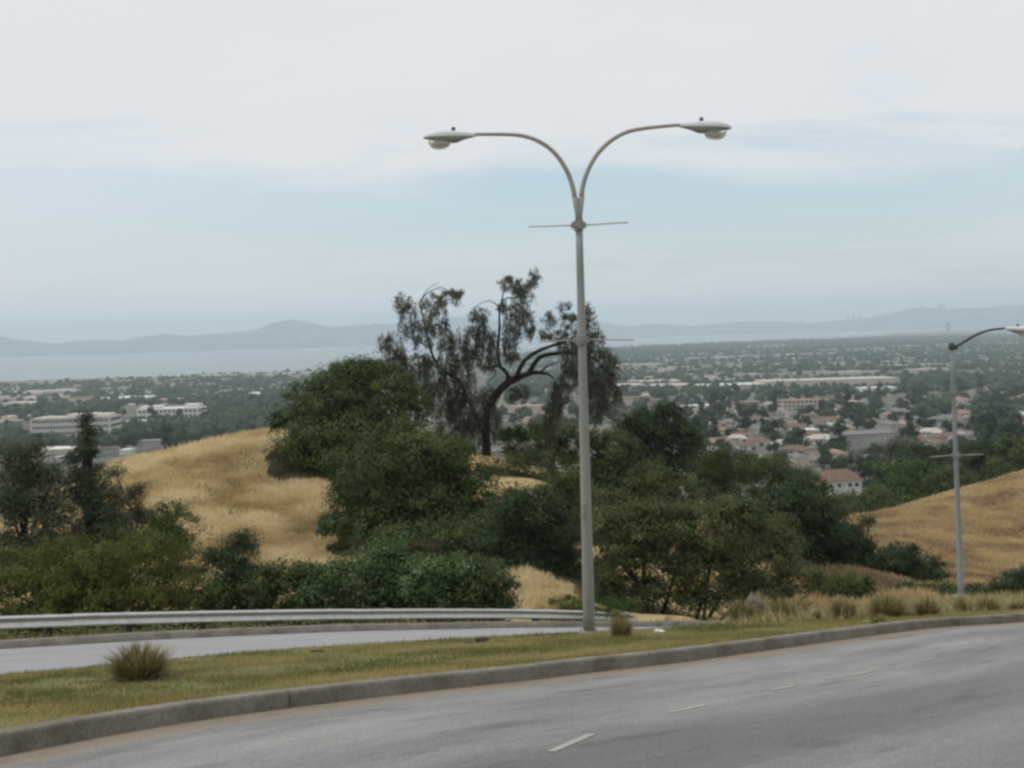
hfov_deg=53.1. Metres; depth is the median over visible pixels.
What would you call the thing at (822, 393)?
suburb tree
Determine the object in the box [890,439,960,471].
valley tree
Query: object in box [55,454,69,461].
shed
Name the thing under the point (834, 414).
suburb tree
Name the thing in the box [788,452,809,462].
house
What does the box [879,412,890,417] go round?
house
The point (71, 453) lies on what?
suburb tree
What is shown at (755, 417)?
house
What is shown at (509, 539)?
shaded shrub
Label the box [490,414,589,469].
knoll shrub
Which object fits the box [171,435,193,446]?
suburb tree
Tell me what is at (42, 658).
road
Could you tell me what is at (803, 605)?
grass tuft
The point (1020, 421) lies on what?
suburb tree
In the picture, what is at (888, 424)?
house
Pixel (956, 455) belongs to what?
street lamp
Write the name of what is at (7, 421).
suburb tree
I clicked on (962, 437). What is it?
suburb tree
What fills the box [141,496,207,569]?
shrub
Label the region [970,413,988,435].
suburb tree
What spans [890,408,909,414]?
house
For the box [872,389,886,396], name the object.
suburb tree
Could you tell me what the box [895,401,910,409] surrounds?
suburb tree
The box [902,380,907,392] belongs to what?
suburb tree
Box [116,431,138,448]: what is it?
suburb tree
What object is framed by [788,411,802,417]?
house
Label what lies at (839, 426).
suburb tree
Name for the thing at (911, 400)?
suburb tree
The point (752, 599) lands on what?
bent weed
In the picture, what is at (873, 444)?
suburb tree
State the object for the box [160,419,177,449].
suburb tree
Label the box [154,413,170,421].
suburb tree
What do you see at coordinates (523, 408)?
suburb tree
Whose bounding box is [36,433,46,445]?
suburb tree
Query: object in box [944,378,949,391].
suburb tree
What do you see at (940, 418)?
house
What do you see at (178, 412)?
suburb tree
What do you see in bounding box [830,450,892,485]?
valley tree
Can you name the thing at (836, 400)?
suburb tree
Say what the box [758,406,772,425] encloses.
suburb tree
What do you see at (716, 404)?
suburb tree
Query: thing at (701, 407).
suburb tree
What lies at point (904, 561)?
dark shrub
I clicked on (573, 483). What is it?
knoll shrub
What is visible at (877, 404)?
suburb tree
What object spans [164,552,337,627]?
hedge shrub
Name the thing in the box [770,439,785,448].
house
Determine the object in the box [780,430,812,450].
suburb tree
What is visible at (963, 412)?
house
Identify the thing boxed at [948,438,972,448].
suburb tree
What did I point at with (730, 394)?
suburb tree
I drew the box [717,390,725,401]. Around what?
suburb tree
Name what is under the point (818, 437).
house
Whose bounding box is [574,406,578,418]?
suburb tree
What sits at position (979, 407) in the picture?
suburb tree
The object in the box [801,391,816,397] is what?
suburb tree
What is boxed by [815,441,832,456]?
suburb tree
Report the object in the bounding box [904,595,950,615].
grass tuft
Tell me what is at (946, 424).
suburb tree
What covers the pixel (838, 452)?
house
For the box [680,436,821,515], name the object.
slope shrub
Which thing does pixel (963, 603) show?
grass tuft
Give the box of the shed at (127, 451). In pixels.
[119,448,135,454]
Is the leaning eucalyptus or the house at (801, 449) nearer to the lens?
the leaning eucalyptus
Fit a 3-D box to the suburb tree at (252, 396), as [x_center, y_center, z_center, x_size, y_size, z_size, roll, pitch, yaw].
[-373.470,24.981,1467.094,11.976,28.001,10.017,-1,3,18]
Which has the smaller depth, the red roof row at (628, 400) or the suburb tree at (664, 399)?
the suburb tree at (664, 399)
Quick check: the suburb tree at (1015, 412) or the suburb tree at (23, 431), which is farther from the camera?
the suburb tree at (23, 431)
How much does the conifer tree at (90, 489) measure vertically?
7.556 m
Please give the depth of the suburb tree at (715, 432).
605.34 m
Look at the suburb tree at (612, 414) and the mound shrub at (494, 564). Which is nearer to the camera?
the mound shrub at (494, 564)
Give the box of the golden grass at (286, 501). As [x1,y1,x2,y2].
[76,426,373,581]
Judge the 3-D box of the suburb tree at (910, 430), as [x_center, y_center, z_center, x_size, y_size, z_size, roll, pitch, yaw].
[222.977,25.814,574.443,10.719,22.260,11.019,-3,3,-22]
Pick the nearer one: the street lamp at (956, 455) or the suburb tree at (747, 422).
the street lamp at (956, 455)
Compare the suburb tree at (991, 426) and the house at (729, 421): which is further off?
the house at (729, 421)
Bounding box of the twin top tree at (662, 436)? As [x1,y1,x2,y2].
[605,398,709,492]
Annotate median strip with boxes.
[0,607,1022,728]
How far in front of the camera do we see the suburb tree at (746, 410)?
877.61 m
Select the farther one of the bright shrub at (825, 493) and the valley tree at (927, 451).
the valley tree at (927, 451)
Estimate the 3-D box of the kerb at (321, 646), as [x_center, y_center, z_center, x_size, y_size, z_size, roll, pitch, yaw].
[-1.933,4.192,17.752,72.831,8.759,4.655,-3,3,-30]
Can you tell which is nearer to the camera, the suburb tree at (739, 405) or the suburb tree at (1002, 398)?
the suburb tree at (739, 405)
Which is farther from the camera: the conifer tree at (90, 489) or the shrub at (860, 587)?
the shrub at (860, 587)
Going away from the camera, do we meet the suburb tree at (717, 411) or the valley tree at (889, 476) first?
the valley tree at (889, 476)
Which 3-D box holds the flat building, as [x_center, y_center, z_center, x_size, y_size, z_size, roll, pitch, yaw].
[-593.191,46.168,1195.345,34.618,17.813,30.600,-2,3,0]
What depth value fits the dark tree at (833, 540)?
61.36 m
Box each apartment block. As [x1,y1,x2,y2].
[730,400,760,408]
[777,398,817,410]
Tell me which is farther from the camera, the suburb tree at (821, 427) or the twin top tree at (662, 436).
the suburb tree at (821, 427)
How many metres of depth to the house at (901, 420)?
800.16 m
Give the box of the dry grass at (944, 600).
[697,587,1023,625]
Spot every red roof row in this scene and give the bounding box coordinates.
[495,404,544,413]
[609,396,653,405]
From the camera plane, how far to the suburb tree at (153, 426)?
884.53 m
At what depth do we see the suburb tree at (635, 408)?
1060.48 m
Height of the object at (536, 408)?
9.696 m
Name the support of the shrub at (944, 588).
on the hillside
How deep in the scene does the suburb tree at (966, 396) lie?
1219.38 m
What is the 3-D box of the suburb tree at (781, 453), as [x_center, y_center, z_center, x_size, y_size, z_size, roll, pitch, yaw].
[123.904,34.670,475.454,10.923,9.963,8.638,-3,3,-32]
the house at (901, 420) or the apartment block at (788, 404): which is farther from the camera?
the apartment block at (788, 404)
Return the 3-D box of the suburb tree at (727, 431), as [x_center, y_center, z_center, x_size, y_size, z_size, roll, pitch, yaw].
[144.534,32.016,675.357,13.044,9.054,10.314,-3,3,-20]
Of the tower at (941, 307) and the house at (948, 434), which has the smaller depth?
the house at (948, 434)
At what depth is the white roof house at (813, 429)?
663.36 m
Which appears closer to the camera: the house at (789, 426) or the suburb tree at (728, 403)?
the house at (789, 426)
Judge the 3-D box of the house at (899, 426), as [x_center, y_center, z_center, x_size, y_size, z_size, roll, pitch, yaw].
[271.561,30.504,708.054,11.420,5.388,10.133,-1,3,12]
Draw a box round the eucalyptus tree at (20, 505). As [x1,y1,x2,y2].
[0,434,102,565]
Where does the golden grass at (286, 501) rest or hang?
on the hillside
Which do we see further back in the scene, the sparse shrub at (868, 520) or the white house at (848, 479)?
the white house at (848, 479)
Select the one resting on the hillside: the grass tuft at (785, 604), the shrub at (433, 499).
the shrub at (433, 499)
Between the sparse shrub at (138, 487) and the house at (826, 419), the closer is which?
the sparse shrub at (138, 487)
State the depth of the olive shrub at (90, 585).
32.08 m
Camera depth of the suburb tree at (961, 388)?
1261.39 m
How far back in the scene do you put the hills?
17374.59 m
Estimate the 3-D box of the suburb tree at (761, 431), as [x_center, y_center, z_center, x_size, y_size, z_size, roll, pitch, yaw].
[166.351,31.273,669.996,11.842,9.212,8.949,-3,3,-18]
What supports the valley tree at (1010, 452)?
on the hillside
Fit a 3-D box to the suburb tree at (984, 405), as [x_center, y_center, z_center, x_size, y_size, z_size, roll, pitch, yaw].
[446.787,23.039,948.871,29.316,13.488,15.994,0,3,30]
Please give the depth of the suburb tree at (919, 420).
723.16 m
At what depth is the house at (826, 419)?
815.71 m
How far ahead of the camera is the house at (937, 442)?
544.48 m
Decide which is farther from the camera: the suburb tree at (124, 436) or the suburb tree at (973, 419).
the suburb tree at (124, 436)
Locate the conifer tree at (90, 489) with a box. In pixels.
[53,404,140,553]
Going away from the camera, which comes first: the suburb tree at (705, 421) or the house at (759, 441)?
the house at (759, 441)
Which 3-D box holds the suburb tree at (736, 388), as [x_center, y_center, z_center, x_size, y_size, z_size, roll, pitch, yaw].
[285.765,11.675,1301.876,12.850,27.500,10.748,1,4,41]
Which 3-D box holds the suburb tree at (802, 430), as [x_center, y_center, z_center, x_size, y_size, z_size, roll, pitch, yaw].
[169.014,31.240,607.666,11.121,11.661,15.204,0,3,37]
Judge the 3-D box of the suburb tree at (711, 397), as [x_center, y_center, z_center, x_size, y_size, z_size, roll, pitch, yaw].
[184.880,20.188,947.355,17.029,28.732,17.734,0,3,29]
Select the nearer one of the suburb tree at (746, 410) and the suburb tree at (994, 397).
the suburb tree at (746, 410)
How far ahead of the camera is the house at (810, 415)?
886.63 m
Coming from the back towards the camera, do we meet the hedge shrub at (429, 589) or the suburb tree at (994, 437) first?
the suburb tree at (994, 437)
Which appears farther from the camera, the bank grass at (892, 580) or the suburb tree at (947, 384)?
the suburb tree at (947, 384)
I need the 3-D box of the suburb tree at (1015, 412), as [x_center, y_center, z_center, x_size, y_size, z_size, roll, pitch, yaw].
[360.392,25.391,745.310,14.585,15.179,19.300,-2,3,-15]
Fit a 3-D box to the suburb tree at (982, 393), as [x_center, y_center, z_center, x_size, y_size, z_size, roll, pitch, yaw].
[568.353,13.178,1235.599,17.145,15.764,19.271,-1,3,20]
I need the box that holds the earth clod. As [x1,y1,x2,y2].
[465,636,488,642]
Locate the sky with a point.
(178, 167)
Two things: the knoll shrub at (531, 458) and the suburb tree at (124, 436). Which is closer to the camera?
the knoll shrub at (531, 458)
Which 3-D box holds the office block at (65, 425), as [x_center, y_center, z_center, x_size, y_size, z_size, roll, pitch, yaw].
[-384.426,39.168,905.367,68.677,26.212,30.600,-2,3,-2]
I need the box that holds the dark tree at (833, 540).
[718,473,877,567]
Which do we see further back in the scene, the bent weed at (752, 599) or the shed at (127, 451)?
the shed at (127, 451)
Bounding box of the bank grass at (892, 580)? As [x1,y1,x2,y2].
[743,562,955,611]
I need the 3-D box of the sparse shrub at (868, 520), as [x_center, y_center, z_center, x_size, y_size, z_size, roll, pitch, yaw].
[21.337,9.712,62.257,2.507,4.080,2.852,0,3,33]
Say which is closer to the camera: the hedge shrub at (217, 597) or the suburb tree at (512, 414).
the hedge shrub at (217, 597)
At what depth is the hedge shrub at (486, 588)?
34.01 m
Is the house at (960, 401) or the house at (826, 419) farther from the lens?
the house at (960, 401)
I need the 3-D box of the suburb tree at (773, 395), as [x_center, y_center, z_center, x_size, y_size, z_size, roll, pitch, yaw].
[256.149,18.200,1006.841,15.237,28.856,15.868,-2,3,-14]
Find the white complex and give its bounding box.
[137,403,206,420]
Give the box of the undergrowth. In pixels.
[0,447,948,639]
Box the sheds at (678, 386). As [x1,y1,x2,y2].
[0,342,1017,393]
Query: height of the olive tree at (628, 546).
6.084 m
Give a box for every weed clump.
[544,589,602,620]
[595,589,636,620]
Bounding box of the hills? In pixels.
[0,304,1023,356]
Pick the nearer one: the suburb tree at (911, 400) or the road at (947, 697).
the road at (947, 697)
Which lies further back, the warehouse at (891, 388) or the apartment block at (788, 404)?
the warehouse at (891, 388)
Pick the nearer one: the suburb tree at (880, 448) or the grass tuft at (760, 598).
the grass tuft at (760, 598)
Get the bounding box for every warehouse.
[1,401,35,405]
[54,396,104,401]
[100,395,155,399]
[695,382,760,389]
[755,376,899,386]
[855,386,897,391]
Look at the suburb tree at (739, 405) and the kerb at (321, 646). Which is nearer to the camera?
the kerb at (321, 646)
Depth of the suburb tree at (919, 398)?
1069.19 m
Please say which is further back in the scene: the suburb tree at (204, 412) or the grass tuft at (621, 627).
the suburb tree at (204, 412)
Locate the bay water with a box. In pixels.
[0,327,1001,380]
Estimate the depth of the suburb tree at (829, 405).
971.74 m
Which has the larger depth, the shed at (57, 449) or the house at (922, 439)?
the shed at (57, 449)
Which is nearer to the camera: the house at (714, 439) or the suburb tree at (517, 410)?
the house at (714, 439)
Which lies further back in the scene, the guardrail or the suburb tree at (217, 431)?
the suburb tree at (217, 431)
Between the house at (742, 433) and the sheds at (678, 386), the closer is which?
the house at (742, 433)
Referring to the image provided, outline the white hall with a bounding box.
[680,404,709,411]
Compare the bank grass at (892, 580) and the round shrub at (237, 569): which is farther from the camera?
the bank grass at (892, 580)
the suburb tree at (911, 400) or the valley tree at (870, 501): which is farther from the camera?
the suburb tree at (911, 400)
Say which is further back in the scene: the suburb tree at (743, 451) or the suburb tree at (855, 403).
the suburb tree at (855, 403)
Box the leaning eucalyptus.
[376,266,623,470]
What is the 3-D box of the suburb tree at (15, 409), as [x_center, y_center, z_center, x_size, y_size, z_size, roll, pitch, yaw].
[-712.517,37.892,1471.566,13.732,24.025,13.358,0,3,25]
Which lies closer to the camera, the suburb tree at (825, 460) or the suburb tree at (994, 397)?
the suburb tree at (825, 460)
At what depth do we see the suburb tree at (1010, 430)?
410.32 m
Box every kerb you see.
[0,612,1023,755]
[0,621,726,648]
[1,623,718,674]
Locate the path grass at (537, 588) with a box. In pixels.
[493,563,582,620]
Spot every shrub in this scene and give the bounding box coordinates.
[0,520,221,638]
[101,459,163,534]
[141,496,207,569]
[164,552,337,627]
[196,521,265,624]
[290,532,418,624]
[311,409,512,558]
[369,543,486,622]
[406,549,505,597]
[439,553,524,621]
[440,479,593,579]
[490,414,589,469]
[490,446,621,502]
[521,461,602,528]
[563,423,648,507]
[607,451,722,525]
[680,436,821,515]
[798,477,857,556]
[822,569,888,600]
[849,511,882,568]
[862,535,956,582]
[894,575,975,597]
[964,580,987,598]
[974,562,1023,596]
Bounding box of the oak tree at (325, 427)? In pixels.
[255,348,450,478]
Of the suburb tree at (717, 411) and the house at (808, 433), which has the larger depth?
the suburb tree at (717, 411)
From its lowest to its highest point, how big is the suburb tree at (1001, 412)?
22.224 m
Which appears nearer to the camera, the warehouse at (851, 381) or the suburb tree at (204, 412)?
the suburb tree at (204, 412)
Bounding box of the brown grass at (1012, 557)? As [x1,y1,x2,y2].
[839,470,1023,585]
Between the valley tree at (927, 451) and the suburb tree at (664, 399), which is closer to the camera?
the valley tree at (927, 451)
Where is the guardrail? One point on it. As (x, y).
(47, 622)
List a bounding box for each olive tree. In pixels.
[571,478,723,615]
[644,486,847,620]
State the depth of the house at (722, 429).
718.56 m
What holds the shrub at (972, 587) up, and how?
on the hillside
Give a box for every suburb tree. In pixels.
[4,419,14,424]
[11,403,19,412]
[12,430,30,434]
[21,440,37,459]
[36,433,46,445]
[66,450,80,460]
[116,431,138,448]
[117,429,135,441]
[146,403,157,417]
[146,424,155,431]
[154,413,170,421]
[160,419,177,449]
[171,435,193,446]
[173,408,182,415]
[200,410,209,416]
[206,423,229,437]
[247,392,254,402]
[508,412,517,421]
[510,414,523,422]
[514,408,522,414]
[520,389,526,404]
[520,406,532,413]
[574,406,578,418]
[606,407,619,421]
[619,405,630,408]
[629,405,640,412]
[650,393,658,398]
[660,396,667,403]
[673,393,683,400]
[682,403,694,412]
[687,392,699,398]
[689,414,709,431]
[690,415,709,457]
[695,399,707,417]
[699,411,717,423]
[699,427,711,437]
[702,391,718,409]
[705,401,730,416]
[706,408,721,418]
[707,418,723,437]
[715,438,732,450]
[716,411,741,420]
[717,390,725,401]
[720,400,740,407]
[724,427,740,435]
[727,390,733,400]
[730,448,758,470]
[731,415,757,430]
[732,383,739,397]
[733,401,750,417]
[739,403,758,416]
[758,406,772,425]
[759,425,766,435]
[762,417,787,438]
[764,431,781,451]
[766,388,779,413]
[771,449,790,460]
[778,389,789,397]
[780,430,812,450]
[785,426,806,438]
[793,412,812,425]
[796,404,815,413]
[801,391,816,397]
[813,435,850,451]
[815,390,829,395]
[815,407,825,415]
[815,423,829,432]
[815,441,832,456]
[815,452,846,471]
[818,398,824,407]
[823,403,834,408]
[824,419,849,448]
[825,412,837,417]
[829,397,840,404]
[836,403,860,418]
[840,389,852,418]
[843,401,860,407]
[848,412,869,429]
[854,403,866,414]
[859,441,878,453]
[862,408,877,429]
[862,442,893,456]
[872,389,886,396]
[872,401,882,407]
[874,380,882,397]
[887,411,904,420]
[895,397,907,402]
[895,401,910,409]
[895,428,906,439]
[900,410,920,438]
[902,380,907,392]
[904,393,916,405]
[908,385,919,394]
[910,395,928,406]
[914,416,937,427]
[915,386,929,395]
[919,418,938,427]
[924,400,937,409]
[938,405,951,414]
[939,400,956,410]
[940,417,973,431]
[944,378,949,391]
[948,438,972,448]
[952,435,969,440]
[955,379,967,395]
[961,393,970,398]
[969,409,998,427]
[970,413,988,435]
[972,405,983,410]
[975,374,985,388]
[975,430,1006,444]
[976,389,989,395]
[976,412,1000,442]
[981,402,1007,409]
[989,392,999,401]
[993,404,1011,421]
[994,419,1023,440]
[996,409,1022,417]
[997,418,1017,427]
[998,393,1005,401]
[1007,385,1020,395]
[1014,414,1023,436]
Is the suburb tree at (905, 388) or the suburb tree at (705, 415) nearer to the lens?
the suburb tree at (705, 415)
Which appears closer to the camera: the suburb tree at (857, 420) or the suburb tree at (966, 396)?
the suburb tree at (857, 420)
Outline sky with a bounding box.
[0,0,1023,342]
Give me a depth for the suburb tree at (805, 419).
752.47 m
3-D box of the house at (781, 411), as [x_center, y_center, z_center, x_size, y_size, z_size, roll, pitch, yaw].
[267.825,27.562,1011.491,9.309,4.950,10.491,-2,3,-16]
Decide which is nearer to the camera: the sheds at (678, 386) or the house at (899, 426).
the house at (899, 426)
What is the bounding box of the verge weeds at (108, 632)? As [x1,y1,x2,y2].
[0,616,755,639]
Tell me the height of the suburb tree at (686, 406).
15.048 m
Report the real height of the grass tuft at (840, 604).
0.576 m
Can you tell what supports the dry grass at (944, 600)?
on the median strip
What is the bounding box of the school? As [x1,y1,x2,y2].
[829,429,895,449]
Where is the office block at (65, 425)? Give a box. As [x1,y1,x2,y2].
[30,412,121,436]
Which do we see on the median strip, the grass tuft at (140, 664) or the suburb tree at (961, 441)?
the grass tuft at (140, 664)
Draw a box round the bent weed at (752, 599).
[746,592,764,616]
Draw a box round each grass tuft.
[91,638,193,683]
[603,613,640,636]
[721,597,757,620]
[745,590,773,617]
[756,594,806,618]
[790,591,810,612]
[812,611,820,619]
[822,594,869,618]
[853,588,918,617]
[860,613,892,623]
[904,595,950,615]
[947,593,980,611]
[970,594,1008,609]
[1002,599,1023,609]
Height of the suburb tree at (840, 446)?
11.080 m
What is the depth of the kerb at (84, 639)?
25.76 m
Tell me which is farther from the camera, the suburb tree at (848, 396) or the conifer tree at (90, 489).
the suburb tree at (848, 396)
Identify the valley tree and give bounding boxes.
[780,464,835,516]
[828,485,906,514]
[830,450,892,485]
[860,455,946,503]
[879,433,942,481]
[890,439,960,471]
[909,461,986,499]
[938,429,1006,481]
[977,432,1023,479]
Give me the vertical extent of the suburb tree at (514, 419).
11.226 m
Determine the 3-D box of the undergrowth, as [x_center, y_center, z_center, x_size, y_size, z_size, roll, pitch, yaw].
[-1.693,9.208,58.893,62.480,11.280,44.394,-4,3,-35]
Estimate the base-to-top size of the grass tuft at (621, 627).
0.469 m
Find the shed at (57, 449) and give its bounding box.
[39,446,78,454]
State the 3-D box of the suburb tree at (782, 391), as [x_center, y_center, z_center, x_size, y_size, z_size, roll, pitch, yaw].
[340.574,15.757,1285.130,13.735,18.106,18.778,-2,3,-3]
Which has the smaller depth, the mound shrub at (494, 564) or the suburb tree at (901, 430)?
the mound shrub at (494, 564)
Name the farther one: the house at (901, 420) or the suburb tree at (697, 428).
the house at (901, 420)
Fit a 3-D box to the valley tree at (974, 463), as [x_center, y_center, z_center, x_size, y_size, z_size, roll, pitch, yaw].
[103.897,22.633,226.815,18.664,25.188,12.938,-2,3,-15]
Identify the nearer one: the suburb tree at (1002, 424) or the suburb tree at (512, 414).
the suburb tree at (1002, 424)
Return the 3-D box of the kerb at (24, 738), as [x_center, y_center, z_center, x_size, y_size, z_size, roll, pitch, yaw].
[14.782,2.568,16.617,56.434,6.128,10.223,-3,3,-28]
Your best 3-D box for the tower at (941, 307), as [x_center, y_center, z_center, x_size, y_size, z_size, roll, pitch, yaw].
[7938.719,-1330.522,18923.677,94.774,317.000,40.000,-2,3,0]
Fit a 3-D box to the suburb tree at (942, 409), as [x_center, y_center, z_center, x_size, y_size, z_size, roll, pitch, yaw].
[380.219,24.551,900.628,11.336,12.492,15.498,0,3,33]
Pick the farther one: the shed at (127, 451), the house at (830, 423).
the house at (830, 423)
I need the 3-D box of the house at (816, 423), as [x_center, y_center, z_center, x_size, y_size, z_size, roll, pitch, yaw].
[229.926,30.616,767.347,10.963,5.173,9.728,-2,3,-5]
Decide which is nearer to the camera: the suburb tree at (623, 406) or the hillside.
the hillside
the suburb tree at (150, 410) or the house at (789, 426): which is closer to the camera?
the house at (789, 426)
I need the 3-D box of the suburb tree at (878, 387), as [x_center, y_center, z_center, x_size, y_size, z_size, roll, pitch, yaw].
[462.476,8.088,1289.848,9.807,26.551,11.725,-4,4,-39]
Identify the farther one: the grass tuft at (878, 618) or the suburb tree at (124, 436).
the suburb tree at (124, 436)
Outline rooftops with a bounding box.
[0,341,1019,400]
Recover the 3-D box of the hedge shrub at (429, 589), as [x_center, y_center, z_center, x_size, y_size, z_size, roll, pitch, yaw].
[-2.789,7.093,34.448,4.448,3.295,2.955,-2,3,0]
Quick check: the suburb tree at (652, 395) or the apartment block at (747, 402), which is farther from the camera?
the suburb tree at (652, 395)
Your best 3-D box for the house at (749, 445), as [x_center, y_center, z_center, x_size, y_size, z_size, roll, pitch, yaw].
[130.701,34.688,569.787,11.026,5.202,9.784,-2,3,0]
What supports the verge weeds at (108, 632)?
on the verge
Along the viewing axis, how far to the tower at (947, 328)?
9479.58 m
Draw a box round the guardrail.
[0,607,633,637]
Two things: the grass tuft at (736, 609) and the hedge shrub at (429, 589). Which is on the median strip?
the grass tuft at (736, 609)
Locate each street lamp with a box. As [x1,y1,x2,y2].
[423,117,731,633]
[928,324,1023,596]
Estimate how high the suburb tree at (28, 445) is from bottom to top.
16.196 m
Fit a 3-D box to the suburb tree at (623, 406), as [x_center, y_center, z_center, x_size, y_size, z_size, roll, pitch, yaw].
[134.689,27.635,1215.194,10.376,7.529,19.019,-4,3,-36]
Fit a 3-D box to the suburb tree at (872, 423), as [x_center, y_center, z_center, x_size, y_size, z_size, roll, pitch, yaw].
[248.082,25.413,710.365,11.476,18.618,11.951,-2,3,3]
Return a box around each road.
[0,622,1023,767]
[0,627,665,673]
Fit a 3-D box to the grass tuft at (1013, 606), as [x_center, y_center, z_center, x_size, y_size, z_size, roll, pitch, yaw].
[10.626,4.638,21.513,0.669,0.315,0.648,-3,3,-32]
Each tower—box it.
[938,303,944,312]
[946,323,950,333]
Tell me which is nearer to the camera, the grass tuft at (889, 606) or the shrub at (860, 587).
the grass tuft at (889, 606)
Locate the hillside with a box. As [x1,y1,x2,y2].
[0,434,1023,633]
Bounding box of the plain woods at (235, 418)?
[0,333,1023,449]
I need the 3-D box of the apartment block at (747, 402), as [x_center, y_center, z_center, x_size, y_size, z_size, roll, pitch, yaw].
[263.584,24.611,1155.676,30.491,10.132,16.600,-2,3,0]
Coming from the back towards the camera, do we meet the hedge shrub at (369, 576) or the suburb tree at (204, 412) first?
the suburb tree at (204, 412)
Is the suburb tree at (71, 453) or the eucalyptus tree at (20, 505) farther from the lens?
the suburb tree at (71, 453)
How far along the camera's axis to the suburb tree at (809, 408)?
912.25 m
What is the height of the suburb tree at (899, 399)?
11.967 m
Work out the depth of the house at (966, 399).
1177.19 m
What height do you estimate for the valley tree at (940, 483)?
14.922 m
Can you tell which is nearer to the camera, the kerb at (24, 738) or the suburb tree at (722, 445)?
the kerb at (24, 738)
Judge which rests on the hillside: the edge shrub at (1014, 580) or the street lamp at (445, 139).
the edge shrub at (1014, 580)
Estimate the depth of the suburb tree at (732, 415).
834.51 m
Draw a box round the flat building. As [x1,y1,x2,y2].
[0,415,24,427]
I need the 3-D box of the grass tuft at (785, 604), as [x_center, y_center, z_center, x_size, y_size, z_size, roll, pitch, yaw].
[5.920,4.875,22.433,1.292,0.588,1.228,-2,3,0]
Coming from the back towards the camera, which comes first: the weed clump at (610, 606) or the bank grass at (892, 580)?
the bank grass at (892, 580)
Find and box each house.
[137,439,163,447]
[708,437,733,446]
[717,420,726,425]
[719,427,730,432]
[724,418,737,424]
[728,434,747,441]
[730,431,748,437]
[736,441,757,449]
[747,437,766,445]
[750,415,761,420]
[755,426,779,433]
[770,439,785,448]
[777,409,787,413]
[782,423,803,430]
[782,445,806,454]
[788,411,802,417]
[788,428,819,430]
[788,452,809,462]
[800,413,814,418]
[803,430,822,440]
[805,434,828,444]
[810,421,824,426]
[815,467,863,496]
[818,416,836,422]
[824,422,847,429]
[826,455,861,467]
[829,449,848,456]
[848,422,862,427]
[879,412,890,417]
[879,420,900,428]
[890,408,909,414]
[895,424,905,430]
[899,417,915,423]
[917,436,926,444]
[919,428,941,435]
[926,416,948,422]
[926,434,947,440]
[927,439,949,447]
[939,415,951,421]
[941,432,961,437]
[956,397,970,402]
[956,400,966,403]
[957,410,970,415]
[957,427,972,433]
[962,415,970,421]
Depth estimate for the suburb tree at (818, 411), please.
950.02 m
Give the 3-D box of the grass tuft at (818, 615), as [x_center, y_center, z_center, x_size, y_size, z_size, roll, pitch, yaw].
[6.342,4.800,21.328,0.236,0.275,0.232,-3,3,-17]
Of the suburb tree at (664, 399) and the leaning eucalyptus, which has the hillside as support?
the leaning eucalyptus
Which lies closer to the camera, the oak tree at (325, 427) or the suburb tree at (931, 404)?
the oak tree at (325, 427)
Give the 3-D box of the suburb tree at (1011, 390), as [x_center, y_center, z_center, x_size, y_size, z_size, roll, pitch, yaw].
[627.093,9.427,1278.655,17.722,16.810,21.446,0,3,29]
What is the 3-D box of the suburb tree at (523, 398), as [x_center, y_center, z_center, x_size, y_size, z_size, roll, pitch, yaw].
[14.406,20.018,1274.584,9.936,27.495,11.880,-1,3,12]
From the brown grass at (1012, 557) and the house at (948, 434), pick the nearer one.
the brown grass at (1012, 557)
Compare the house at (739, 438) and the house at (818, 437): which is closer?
the house at (818, 437)

